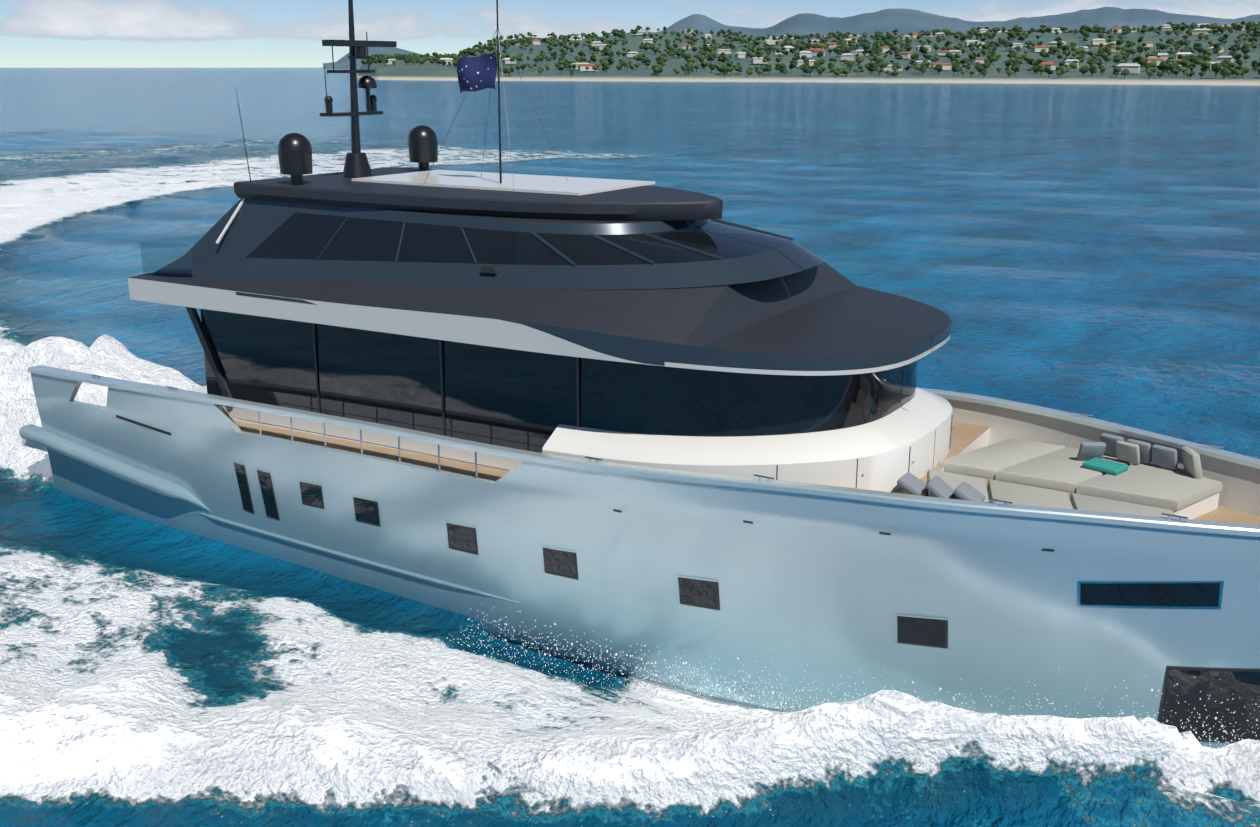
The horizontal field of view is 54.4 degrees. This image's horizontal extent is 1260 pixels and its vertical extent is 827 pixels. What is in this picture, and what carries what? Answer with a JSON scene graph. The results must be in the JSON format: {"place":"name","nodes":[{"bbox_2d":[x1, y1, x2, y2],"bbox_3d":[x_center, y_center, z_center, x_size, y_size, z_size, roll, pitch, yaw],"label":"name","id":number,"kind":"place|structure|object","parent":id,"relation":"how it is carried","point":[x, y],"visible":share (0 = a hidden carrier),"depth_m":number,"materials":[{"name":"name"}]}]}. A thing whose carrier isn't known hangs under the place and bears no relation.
{"place":"outdoors","nodes":[
{"label":"outdoors","id":0,"kind":"place"},
{"bbox_2d":[0,0,1173,67],"label":"sky","id":1,"kind":"structure","parent":0,"point":[15,51],"materials":[{"name":"white"}]},
{"bbox_2d":[0,67,1259,826],"bbox_3d":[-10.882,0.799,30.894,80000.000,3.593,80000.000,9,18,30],"label":"sea","id":2,"kind":"structure","parent":0,"point":[1088,249],"depth_m":35.93,"materials":[{"name":"liquid"}]},
{"bbox_2d":[19,365,1259,748],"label":"hull","id":3,"kind":"object","parent":2,"relation":"on","point":[821,587],"visible":0.62,"depth_m":19.95,"materials":[{"name":"paint"}]},
{"bbox_2d":[231,411,508,479],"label":"stanchions","id":4,"kind":"object","parent":3,"relation":"on","point":[361,441],"visible":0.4,"depth_m":22.83,"materials":[{"name":"silver metal"}]},
{"bbox_2d":[186,307,917,470],"bbox_3d":[-1.637,-0.883,24.512,14.593,2.798,5.540,9,18,30],"label":"saloon","id":5,"kind":"object","parent":3,"relation":"on","point":[518,399],"visible":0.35,"depth_m":22.02,"materials":[{"name":"black glass"}]},
{"bbox_2d":[128,252,950,375],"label":"roof","id":6,"kind":"structure","parent":5,"relation":"on","point":[823,319],"depth_m":20.43,"materials":[{"name":"grey paint"}]},
{"bbox_2d":[140,234,200,272],"bbox_3d":[-7.922,-3.886,27.680,1.450,0.690,6.200,9,18,30],"label":"fly balustrade","id":7,"kind":"object","parent":6,"relation":"on","point":[160,252],"visible":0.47,"depth_m":25.58,"materials":[{"name":"clear glass"}]},
{"bbox_2d":[153,198,823,289],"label":"deck house","id":8,"kind":"structure","parent":6,"relation":"on","point":[270,240],"depth_m":21.82,"materials":[{"name":"black glass"}]},
{"bbox_2d":[216,167,722,243],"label":"roof","id":9,"kind":"structure","parent":8,"relation":"on","point":[486,194],"depth_m":22.86,"materials":[{"name":"black"}]},
{"bbox_2d":[236,0,566,184],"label":"masts and antennas","id":10,"kind":"object","parent":9,"relation":"on","point":[295,155],"visible":0.96,"depth_m":25.27,"materials":[{"name":"black metal"}]},
{"bbox_2d":[457,53,497,92],"bbox_3d":[-2.955,-6.607,23.738,1.053,0.814,0.211,9,18,30],"label":"flag","id":11,"kind":"object","parent":10,"relation":"attached to","point":[484,77],"visible":1,"depth_m":23.73,"materials":[{"name":"fabric"}]},
{"bbox_2d":[91,265,1223,551],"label":"deck fittings","id":12,"kind":"object","parent":3,"relation":"on","point":[487,269],"visible":0.69,"depth_m":20.05,"materials":[{"name":"silver metal"}]},
{"bbox_2d":[542,387,953,491],"bbox_3d":[2.648,0.278,22.100,5.790,1.468,6.440,9,18,30],"label":"cabin front coaming","id":13,"kind":"object","parent":3,"relation":"on","point":[885,453],"visible":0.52,"depth_m":19.62,"materials":[{"name":"white"}]},
{"bbox_2d":[897,433,1259,524],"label":"lounge","id":14,"kind":"object","parent":3,"relation":"on","point":[1111,473],"visible":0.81,"depth_m":19.93,"materials":[{"name":"beige fabric"}]},
{"bbox_2d":[416,607,1259,816],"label":"spray droplets","id":15,"kind":"object","parent":2,"relation":"on","point":[640,703],"visible":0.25,"depth_m":20.02,"materials":[{"name":"white liquid"}]},
{"bbox_2d":[0,0,1259,40],"bbox_3d":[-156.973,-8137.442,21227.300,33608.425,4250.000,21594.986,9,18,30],"label":"cloud","id":16,"kind":"structure","parent":0,"point":[153,20],"depth_m":27143.33,"materials":[{"name":"white"}]},
{"bbox_2d":[232,460,1259,742],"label":"hull windows","id":17,"kind":"structure","parent":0,"point":[1186,688],"depth_m":17.93,"materials":[{"name":"black glass"}]},
{"bbox_2d":[323,7,1259,68],"bbox_3d":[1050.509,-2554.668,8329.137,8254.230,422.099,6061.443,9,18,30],"label":"mountains","id":18,"kind":"structure","parent":0,"point":[902,21],"depth_m":8206.30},
{"bbox_2d":[357,30,1259,85],"bbox_3d":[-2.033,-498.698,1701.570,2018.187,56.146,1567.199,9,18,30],"label":"island terrain","id":19,"kind":"structure","parent":0,"point":[402,70],"depth_m":990.07,"materials":[{"name":"green plant"}]},
{"bbox_2d":[361,21,1259,79],"bbox_3d":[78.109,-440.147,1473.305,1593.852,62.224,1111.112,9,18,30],"label":"trees","id":20,"kind":"object","parent":19,"relation":"on","point":[1163,62],"visible":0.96,"depth_m":1081.81,"materials":[{"name":"green plant"}]}
]}

